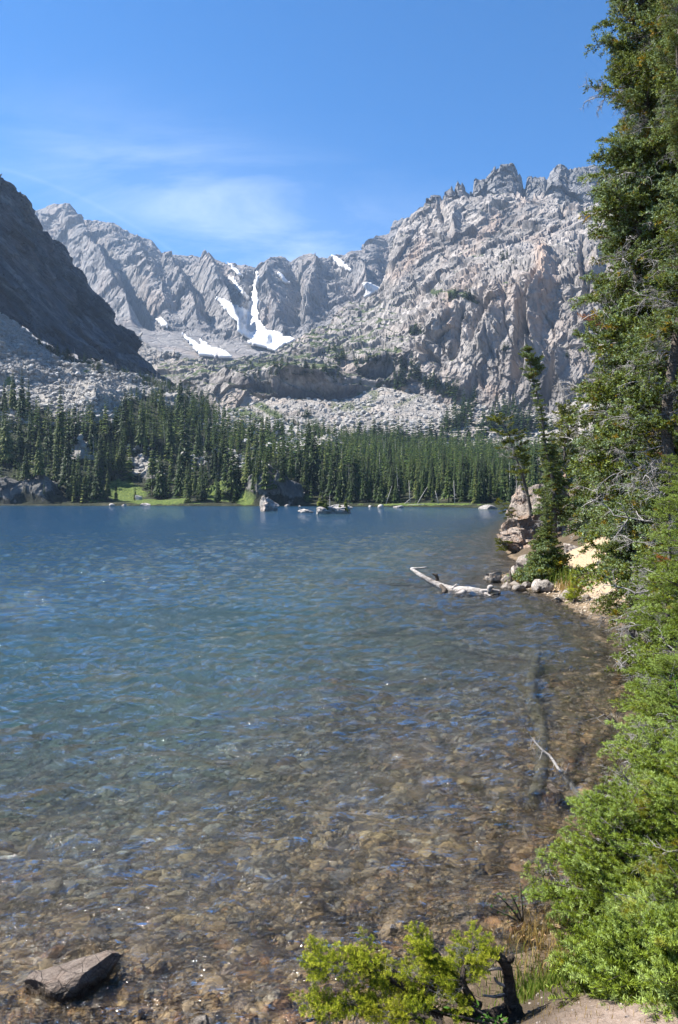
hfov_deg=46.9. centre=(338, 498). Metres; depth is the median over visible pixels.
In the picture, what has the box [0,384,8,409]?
spruce tree
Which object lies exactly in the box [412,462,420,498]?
spruce tree
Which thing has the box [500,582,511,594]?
shore rock
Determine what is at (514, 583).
shore rock
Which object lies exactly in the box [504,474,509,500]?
spruce tree
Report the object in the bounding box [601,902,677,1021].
juniper bush
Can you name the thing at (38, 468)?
spruce tree
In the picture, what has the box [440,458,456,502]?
spruce tree
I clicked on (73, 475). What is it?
spruce tree
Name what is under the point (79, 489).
spruce tree
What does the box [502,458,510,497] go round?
spruce tree
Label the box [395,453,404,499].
spruce tree
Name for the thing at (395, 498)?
spruce tree
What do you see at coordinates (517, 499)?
outcrop block
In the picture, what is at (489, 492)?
spruce tree
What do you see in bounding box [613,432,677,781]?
fir tree
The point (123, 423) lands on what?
spruce tree
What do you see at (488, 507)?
shore rock
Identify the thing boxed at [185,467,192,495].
spruce tree
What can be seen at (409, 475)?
spruce tree
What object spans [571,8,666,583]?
fir tree
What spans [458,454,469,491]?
spruce tree
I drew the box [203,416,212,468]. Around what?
spruce tree
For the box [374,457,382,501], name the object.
spruce tree
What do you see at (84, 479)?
spruce tree
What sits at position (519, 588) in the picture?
shore rock
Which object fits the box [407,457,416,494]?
spruce tree
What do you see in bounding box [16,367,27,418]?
spruce tree
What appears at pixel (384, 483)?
spruce tree
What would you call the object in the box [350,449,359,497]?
spruce tree
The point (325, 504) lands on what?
islet tree
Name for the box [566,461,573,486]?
spruce tree
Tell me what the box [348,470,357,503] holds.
spruce tree
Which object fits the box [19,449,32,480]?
spruce tree
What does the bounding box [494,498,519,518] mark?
pine tree
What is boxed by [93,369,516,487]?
forest snags
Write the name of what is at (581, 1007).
grass
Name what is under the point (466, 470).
spruce tree
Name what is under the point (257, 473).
spruce tree
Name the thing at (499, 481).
spruce tree
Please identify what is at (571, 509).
fir tree
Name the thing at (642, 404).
fir tree
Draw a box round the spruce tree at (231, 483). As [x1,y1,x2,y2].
[224,442,240,498]
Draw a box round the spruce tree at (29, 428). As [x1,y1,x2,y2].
[26,408,35,444]
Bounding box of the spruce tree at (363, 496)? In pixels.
[359,458,368,502]
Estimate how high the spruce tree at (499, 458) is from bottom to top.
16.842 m
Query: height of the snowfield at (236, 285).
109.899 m
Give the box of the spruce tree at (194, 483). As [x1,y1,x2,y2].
[192,464,196,500]
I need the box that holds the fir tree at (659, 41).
[578,0,677,592]
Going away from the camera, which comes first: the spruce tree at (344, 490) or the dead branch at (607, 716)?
the dead branch at (607, 716)
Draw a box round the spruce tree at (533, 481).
[529,462,537,487]
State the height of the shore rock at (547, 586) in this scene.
0.503 m
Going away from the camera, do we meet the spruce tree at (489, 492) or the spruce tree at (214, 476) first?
the spruce tree at (489, 492)
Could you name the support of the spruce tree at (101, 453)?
on the hillside
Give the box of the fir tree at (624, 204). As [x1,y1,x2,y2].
[552,0,677,648]
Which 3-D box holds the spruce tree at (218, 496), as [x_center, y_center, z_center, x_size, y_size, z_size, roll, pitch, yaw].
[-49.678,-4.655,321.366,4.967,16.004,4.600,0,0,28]
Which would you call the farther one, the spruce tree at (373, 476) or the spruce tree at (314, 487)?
the spruce tree at (314, 487)
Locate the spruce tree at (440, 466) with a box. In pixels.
[435,446,445,486]
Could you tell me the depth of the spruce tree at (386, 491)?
299.52 m
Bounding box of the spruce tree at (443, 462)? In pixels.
[439,454,445,487]
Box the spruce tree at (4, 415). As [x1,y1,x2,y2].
[0,404,5,436]
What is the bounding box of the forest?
[0,348,590,502]
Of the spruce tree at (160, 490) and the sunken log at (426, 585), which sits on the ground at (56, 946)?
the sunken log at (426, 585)
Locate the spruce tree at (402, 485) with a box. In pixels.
[398,457,405,497]
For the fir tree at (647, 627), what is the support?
on the ground at (56, 946)
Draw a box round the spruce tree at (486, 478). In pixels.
[483,459,493,499]
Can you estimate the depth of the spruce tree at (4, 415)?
383.28 m
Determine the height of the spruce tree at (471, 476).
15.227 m
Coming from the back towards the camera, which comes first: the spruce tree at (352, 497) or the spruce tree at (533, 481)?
the spruce tree at (352, 497)
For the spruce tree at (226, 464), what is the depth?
330.28 m
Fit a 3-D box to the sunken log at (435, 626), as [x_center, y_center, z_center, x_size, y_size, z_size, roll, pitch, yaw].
[2.642,3.545,20.888,6.112,0.744,0.634,0,0,17]
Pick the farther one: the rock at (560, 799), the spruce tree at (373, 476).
the spruce tree at (373, 476)
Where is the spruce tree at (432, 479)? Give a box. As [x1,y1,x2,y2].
[429,468,435,497]
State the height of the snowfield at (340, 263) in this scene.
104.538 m
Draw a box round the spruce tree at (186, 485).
[183,463,190,502]
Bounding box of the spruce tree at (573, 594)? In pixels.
[562,570,586,603]
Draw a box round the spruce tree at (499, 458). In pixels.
[496,449,500,489]
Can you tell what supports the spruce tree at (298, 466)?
on the hillside
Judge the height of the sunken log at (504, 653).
0.384 m
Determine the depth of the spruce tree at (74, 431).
377.35 m
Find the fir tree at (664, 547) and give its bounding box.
[628,481,677,698]
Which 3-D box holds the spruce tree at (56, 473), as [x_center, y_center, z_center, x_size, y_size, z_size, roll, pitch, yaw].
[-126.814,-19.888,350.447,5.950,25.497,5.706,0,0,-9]
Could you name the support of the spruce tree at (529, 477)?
on the hillside
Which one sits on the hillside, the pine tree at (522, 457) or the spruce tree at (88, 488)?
the spruce tree at (88, 488)
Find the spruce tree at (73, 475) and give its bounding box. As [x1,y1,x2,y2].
[67,459,77,494]
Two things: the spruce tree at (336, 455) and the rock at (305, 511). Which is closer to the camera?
the rock at (305, 511)
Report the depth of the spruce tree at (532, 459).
298.58 m
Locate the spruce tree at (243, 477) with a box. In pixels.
[240,452,249,482]
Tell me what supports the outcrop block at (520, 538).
on the ground at (56, 946)
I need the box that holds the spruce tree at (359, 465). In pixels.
[357,449,361,484]
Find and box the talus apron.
[212,384,625,446]
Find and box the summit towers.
[390,163,625,248]
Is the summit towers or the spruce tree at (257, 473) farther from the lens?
the summit towers
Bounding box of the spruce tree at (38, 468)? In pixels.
[32,430,46,479]
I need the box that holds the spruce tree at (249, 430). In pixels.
[246,407,253,447]
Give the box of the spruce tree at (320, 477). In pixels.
[318,454,326,497]
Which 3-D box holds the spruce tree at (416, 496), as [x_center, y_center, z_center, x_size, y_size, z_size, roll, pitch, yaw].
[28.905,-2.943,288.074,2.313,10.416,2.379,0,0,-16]
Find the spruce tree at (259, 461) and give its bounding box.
[256,443,262,482]
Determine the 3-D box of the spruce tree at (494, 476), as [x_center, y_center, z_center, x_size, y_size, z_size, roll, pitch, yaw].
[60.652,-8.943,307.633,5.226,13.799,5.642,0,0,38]
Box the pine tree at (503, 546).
[494,538,512,550]
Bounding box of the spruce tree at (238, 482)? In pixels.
[230,451,242,500]
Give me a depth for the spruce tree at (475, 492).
266.47 m
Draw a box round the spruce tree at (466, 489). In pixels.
[460,470,468,498]
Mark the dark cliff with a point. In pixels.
(47, 292)
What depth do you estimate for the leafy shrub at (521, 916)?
5.59 m
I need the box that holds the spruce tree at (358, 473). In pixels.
[356,457,361,490]
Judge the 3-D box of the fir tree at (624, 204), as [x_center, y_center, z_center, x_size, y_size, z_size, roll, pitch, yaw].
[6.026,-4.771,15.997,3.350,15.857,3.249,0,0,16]
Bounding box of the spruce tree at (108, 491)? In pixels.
[104,470,111,498]
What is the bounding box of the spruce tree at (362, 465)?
[360,457,365,482]
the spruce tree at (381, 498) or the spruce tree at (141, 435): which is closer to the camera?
the spruce tree at (381, 498)
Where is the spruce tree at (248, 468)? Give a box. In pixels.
[243,436,251,481]
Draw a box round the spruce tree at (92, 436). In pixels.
[87,408,98,455]
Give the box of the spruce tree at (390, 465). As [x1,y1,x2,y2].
[386,454,393,483]
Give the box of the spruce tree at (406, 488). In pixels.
[404,471,408,492]
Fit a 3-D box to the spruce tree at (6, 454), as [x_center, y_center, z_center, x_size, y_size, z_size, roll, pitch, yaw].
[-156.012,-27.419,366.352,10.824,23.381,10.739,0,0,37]
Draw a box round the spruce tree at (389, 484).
[385,466,393,497]
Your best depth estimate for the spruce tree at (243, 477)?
323.99 m
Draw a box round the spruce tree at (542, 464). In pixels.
[540,447,544,479]
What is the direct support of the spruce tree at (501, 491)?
on the hillside
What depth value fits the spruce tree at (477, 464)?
286.73 m
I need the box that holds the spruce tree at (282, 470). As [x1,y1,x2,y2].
[277,439,287,481]
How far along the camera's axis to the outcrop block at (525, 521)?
43.66 m
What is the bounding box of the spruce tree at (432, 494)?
[431,481,435,501]
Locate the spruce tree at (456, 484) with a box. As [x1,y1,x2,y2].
[452,464,457,494]
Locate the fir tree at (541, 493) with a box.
[531,426,570,526]
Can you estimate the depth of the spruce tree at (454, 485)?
283.48 m
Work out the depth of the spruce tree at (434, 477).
305.38 m
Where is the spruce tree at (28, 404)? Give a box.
[26,376,31,414]
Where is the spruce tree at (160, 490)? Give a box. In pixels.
[151,454,169,497]
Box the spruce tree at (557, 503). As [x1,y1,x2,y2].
[517,345,570,537]
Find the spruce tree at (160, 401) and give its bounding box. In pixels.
[157,384,166,416]
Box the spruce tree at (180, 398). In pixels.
[173,378,188,416]
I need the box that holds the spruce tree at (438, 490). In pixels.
[435,471,441,495]
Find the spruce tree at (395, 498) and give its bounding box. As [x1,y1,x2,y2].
[392,478,400,502]
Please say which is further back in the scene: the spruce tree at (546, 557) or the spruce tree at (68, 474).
the spruce tree at (68, 474)
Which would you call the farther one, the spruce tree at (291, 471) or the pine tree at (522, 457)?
the spruce tree at (291, 471)
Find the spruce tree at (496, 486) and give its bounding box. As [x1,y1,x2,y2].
[493,471,498,501]
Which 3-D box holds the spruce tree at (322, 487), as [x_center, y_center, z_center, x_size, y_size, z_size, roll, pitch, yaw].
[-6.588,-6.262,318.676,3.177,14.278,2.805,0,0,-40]
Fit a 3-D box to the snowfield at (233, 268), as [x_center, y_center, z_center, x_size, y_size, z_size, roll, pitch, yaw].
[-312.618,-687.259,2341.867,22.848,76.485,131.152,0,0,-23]
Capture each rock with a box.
[23,950,121,1006]
[135,495,141,499]
[140,503,150,507]
[190,1014,209,1023]
[260,496,278,516]
[298,509,312,513]
[316,506,329,516]
[324,504,352,518]
[377,504,383,510]
[478,505,496,510]
[485,572,501,584]
[500,575,509,582]
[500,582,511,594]
[509,581,519,586]
[511,565,518,573]
[511,585,525,594]
[516,554,529,567]
[522,582,531,587]
[531,579,541,592]
[539,579,553,592]
[546,782,566,806]
[551,597,562,602]
[560,589,572,600]
[563,543,578,553]
[581,594,590,600]
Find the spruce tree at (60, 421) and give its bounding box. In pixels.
[52,382,66,451]
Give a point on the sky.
(240, 132)
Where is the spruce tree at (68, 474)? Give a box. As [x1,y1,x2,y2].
[66,461,70,492]
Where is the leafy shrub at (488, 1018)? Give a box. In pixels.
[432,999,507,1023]
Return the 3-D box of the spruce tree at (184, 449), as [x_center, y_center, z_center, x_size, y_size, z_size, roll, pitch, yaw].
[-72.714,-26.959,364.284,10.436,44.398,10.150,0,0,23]
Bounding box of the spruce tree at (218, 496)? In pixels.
[213,469,222,502]
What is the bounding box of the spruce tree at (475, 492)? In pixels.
[471,464,479,503]
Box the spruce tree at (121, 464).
[116,436,127,474]
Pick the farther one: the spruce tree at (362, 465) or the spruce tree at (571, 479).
the spruce tree at (362, 465)
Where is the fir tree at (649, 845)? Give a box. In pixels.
[598,728,677,917]
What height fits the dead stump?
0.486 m
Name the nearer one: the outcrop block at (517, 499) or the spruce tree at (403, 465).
the outcrop block at (517, 499)
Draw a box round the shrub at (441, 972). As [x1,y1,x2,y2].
[285,920,504,1023]
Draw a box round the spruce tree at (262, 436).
[257,411,266,458]
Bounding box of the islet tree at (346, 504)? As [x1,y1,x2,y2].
[344,495,348,512]
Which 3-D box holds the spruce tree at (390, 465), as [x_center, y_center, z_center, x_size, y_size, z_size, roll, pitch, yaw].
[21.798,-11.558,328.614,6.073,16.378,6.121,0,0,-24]
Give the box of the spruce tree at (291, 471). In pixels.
[287,445,295,481]
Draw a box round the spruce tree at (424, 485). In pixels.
[420,464,428,496]
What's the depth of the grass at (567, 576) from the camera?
25.64 m
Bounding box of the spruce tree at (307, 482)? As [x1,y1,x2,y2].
[302,459,309,491]
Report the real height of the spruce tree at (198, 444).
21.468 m
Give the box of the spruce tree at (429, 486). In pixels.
[427,471,435,496]
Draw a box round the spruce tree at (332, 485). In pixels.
[323,450,337,499]
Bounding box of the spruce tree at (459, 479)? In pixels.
[457,465,461,499]
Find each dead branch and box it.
[527,733,581,798]
[585,699,638,748]
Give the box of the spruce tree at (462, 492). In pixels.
[458,469,466,501]
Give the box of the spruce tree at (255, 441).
[250,431,261,468]
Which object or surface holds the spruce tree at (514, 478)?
on the hillside
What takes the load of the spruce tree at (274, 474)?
on the hillside
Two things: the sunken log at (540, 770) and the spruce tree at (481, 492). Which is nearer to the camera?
the sunken log at (540, 770)
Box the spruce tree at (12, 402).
[8,373,17,410]
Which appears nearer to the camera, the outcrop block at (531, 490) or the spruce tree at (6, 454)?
the outcrop block at (531, 490)
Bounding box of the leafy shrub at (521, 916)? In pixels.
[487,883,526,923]
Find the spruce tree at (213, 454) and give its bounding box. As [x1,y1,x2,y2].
[208,431,218,474]
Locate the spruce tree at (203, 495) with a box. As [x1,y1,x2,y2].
[199,471,207,501]
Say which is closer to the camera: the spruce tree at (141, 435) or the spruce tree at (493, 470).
the spruce tree at (493, 470)
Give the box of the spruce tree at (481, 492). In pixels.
[477,463,487,502]
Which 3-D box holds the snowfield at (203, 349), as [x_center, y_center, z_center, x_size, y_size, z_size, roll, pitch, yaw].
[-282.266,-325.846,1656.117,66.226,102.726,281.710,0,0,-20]
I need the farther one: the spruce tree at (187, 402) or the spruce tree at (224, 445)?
the spruce tree at (187, 402)
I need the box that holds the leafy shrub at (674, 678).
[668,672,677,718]
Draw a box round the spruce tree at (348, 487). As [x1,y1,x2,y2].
[345,474,350,501]
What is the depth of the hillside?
391.85 m
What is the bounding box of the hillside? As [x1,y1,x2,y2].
[0,312,572,515]
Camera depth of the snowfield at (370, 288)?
1903.74 m
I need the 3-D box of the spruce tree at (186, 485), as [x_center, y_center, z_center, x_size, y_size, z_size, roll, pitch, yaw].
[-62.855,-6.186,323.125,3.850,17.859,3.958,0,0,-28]
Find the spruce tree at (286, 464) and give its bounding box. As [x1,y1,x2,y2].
[284,450,288,475]
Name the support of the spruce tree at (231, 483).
on the hillside
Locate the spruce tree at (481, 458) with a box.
[479,451,484,466]
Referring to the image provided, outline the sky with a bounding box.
[0,0,641,267]
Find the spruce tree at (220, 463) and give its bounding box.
[218,447,221,476]
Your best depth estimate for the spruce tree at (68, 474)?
338.42 m
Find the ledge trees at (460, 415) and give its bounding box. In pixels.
[34,249,589,442]
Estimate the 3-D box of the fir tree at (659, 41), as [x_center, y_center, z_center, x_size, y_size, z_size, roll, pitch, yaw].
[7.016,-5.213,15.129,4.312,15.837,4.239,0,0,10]
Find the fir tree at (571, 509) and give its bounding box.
[557,415,588,535]
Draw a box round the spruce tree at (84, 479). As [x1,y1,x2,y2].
[81,460,86,496]
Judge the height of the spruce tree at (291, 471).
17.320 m
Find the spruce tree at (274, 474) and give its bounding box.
[269,448,277,489]
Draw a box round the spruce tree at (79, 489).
[76,467,82,496]
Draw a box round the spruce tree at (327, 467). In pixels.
[323,443,328,479]
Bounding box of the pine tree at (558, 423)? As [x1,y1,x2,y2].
[545,400,584,489]
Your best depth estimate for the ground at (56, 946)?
9.56 m
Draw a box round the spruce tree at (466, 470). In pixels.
[464,453,469,488]
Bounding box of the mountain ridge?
[22,203,403,361]
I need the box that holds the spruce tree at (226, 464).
[220,428,233,496]
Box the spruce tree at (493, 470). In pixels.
[491,459,496,484]
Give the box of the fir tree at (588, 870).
[492,769,676,955]
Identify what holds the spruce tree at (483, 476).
on the hillside
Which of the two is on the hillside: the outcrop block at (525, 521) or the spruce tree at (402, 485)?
the spruce tree at (402, 485)
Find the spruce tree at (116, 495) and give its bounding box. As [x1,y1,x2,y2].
[114,479,118,499]
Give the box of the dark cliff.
[0,174,174,385]
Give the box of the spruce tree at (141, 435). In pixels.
[134,398,148,449]
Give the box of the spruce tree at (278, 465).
[276,443,281,470]
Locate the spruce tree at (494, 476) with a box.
[490,461,496,487]
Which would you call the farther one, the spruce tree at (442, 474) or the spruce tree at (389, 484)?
the spruce tree at (442, 474)
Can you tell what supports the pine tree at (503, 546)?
on the ground at (56, 946)
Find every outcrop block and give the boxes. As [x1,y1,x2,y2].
[498,527,534,552]
[501,520,513,530]
[506,485,526,520]
[512,495,541,533]
[528,484,550,532]
[557,473,570,531]
[561,507,577,534]
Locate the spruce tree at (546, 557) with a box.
[507,483,577,584]
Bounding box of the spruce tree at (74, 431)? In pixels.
[69,397,78,449]
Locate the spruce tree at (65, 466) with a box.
[55,434,72,486]
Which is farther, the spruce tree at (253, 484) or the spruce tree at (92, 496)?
the spruce tree at (92, 496)
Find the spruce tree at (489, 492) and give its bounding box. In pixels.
[487,474,491,500]
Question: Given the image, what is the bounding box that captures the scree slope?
[80,323,181,364]
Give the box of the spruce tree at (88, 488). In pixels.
[83,461,93,500]
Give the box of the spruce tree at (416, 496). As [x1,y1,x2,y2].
[415,483,418,502]
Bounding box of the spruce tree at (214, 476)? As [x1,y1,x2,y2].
[211,453,216,479]
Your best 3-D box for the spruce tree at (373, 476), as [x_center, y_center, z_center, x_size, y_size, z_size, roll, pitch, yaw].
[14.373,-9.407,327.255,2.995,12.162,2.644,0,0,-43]
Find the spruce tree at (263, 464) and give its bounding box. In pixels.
[262,451,264,471]
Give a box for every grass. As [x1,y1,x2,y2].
[453,932,588,1008]
[461,885,571,977]
[489,912,579,1005]
[508,993,676,1023]
[545,565,590,587]
[554,578,593,591]
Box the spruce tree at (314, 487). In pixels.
[311,465,318,492]
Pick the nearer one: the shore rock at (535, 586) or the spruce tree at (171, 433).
the shore rock at (535, 586)
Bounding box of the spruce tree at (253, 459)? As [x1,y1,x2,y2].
[250,444,255,472]
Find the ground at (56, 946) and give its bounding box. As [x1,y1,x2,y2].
[0,486,677,1023]
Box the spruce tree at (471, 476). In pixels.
[469,456,472,489]
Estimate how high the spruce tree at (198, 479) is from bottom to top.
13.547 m
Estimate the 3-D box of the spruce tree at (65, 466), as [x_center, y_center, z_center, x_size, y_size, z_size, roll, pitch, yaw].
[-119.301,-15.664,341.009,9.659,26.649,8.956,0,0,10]
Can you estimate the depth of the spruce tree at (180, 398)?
483.01 m
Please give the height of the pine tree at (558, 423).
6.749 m
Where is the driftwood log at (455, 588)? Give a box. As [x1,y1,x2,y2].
[410,567,500,598]
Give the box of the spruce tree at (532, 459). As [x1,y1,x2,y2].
[525,447,534,482]
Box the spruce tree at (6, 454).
[0,415,15,463]
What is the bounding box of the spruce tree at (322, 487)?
[319,467,324,498]
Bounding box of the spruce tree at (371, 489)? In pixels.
[366,476,373,501]
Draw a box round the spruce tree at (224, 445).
[218,428,228,462]
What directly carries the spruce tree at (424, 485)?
on the hillside
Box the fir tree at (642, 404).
[587,0,677,678]
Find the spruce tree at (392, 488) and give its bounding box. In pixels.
[388,467,393,502]
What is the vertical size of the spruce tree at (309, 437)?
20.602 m
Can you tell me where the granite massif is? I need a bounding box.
[152,192,627,416]
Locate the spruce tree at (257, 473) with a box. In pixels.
[254,452,259,483]
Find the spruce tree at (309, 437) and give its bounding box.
[304,420,314,455]
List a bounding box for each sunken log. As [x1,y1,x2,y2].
[331,620,526,636]
[381,582,465,587]
[444,640,573,663]
[525,649,549,810]
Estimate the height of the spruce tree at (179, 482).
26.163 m
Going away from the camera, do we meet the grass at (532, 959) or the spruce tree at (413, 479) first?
the grass at (532, 959)
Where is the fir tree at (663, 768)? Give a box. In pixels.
[607,682,677,871]
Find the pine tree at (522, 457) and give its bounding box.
[486,410,533,516]
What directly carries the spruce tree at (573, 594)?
on the ground at (56, 946)
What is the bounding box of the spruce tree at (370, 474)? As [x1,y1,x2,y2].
[368,457,373,492]
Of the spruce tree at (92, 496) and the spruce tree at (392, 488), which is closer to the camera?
the spruce tree at (392, 488)
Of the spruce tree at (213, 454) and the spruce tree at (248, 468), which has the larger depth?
the spruce tree at (213, 454)
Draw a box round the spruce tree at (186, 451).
[185,440,191,473]
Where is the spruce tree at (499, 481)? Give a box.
[496,467,501,499]
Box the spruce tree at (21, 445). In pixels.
[14,416,24,456]
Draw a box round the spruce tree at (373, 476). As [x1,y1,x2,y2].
[371,461,375,488]
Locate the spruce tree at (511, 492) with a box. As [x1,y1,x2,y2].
[506,476,513,500]
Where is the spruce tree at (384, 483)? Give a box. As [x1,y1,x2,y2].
[382,471,385,492]
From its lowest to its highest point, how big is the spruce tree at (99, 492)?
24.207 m
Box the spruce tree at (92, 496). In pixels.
[90,475,99,498]
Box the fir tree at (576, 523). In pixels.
[568,406,605,539]
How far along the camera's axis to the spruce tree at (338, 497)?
307.24 m
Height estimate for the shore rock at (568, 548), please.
0.564 m
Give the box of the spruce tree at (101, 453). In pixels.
[95,431,105,468]
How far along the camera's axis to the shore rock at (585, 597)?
22.53 m
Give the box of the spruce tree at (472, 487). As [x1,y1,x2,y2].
[466,461,477,499]
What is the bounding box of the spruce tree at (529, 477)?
[527,453,531,487]
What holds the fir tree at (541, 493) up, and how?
on the ground at (56, 946)
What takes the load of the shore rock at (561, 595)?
on the ground at (56, 946)
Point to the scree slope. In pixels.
(150, 354)
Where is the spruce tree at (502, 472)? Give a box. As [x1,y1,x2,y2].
[498,459,505,483]
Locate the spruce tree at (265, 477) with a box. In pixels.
[258,452,272,489]
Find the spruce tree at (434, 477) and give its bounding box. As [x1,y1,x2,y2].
[427,461,436,494]
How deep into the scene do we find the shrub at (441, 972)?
3.80 m
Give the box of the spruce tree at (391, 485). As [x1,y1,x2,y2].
[386,467,394,498]
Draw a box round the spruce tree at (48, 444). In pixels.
[43,413,52,462]
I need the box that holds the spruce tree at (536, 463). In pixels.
[527,449,542,483]
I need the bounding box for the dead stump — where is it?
[442,951,524,1023]
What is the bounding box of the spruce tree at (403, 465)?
[402,459,405,489]
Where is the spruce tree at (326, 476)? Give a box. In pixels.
[324,454,327,488]
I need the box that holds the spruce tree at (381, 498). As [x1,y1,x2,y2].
[376,473,386,503]
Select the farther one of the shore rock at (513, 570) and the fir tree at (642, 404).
the shore rock at (513, 570)
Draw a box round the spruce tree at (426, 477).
[425,463,428,486]
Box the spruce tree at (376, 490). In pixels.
[373,465,378,501]
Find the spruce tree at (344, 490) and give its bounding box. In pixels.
[335,454,347,501]
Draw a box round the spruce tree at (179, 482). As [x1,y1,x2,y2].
[170,443,185,498]
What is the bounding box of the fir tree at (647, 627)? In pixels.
[600,452,677,770]
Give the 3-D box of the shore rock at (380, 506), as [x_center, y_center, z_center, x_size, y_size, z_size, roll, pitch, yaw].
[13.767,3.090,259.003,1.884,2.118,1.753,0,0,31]
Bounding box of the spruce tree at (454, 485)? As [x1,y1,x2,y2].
[450,467,457,501]
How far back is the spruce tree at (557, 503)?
37.34 m
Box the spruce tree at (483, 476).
[481,459,488,502]
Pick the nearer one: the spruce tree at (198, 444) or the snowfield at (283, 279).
the spruce tree at (198, 444)
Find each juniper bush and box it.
[544,896,670,1007]
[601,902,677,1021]
[602,847,677,925]
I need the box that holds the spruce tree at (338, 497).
[333,473,342,502]
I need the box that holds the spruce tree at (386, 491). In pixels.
[384,472,389,501]
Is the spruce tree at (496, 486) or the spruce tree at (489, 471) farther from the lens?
the spruce tree at (489, 471)
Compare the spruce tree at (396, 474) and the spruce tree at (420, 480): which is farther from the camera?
the spruce tree at (396, 474)
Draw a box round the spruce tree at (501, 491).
[496,463,508,502]
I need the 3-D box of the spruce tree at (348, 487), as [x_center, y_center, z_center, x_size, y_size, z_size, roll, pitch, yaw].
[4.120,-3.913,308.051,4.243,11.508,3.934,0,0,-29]
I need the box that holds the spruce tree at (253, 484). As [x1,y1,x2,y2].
[250,466,255,492]
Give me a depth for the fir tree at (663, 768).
6.00 m
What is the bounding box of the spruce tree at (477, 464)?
[476,453,478,477]
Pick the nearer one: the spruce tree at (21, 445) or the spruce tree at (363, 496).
the spruce tree at (363, 496)
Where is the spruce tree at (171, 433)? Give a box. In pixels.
[162,409,177,457]
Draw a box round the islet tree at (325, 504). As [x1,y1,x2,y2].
[321,496,327,509]
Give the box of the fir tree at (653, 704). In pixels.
[565,652,677,855]
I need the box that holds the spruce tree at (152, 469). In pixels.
[146,426,156,494]
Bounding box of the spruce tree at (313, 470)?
[307,429,320,491]
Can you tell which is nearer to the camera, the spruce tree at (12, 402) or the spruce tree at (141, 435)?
the spruce tree at (141, 435)
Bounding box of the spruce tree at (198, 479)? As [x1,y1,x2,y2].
[196,466,202,491]
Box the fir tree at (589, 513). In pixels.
[571,408,620,543]
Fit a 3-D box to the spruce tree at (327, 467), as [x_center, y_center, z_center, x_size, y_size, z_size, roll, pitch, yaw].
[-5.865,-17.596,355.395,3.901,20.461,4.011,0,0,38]
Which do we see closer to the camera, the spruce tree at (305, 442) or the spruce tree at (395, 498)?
the spruce tree at (395, 498)
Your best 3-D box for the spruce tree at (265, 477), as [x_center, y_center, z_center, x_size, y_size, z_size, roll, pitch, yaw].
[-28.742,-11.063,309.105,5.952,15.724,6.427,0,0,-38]
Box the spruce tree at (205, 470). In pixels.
[204,463,207,483]
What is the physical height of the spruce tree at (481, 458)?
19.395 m
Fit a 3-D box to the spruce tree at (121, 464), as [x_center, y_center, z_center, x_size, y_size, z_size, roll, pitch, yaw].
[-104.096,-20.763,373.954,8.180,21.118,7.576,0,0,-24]
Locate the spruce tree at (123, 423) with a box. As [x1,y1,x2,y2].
[115,391,132,442]
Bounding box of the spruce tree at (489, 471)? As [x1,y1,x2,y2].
[487,455,491,489]
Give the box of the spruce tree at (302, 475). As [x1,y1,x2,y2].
[300,459,306,490]
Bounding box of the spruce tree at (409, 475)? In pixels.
[408,457,411,484]
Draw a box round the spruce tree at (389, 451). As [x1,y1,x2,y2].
[384,440,392,477]
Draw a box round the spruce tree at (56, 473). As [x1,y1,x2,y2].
[51,429,60,480]
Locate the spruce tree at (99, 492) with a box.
[89,449,106,502]
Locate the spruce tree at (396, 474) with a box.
[394,459,398,475]
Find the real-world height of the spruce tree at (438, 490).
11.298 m
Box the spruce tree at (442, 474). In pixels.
[439,457,445,494]
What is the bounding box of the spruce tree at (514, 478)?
[508,446,518,487]
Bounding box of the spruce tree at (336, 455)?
[333,430,339,470]
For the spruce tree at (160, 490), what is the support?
on the hillside
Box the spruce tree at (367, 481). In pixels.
[365,461,369,501]
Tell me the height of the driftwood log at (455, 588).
0.912 m
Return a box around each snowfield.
[155,317,167,327]
[182,332,231,357]
[215,271,294,351]
[227,262,242,276]
[229,276,248,300]
[277,272,289,283]
[331,255,351,271]
[362,282,378,298]
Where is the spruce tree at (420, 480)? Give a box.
[418,465,426,498]
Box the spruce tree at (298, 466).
[295,445,303,480]
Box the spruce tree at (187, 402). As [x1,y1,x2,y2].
[185,388,188,412]
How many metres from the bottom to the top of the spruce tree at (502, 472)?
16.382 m
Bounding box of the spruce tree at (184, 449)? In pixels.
[175,393,194,481]
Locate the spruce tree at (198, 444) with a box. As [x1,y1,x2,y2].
[192,417,203,457]
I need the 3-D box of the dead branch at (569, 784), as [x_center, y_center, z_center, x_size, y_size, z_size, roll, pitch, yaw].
[2.404,2.870,8.453,0.319,0.520,0.908,0,0,-27]
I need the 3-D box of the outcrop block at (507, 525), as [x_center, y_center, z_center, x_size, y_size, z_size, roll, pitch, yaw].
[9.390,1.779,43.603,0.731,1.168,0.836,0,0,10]
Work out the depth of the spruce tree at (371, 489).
301.60 m
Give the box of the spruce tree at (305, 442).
[302,426,309,458]

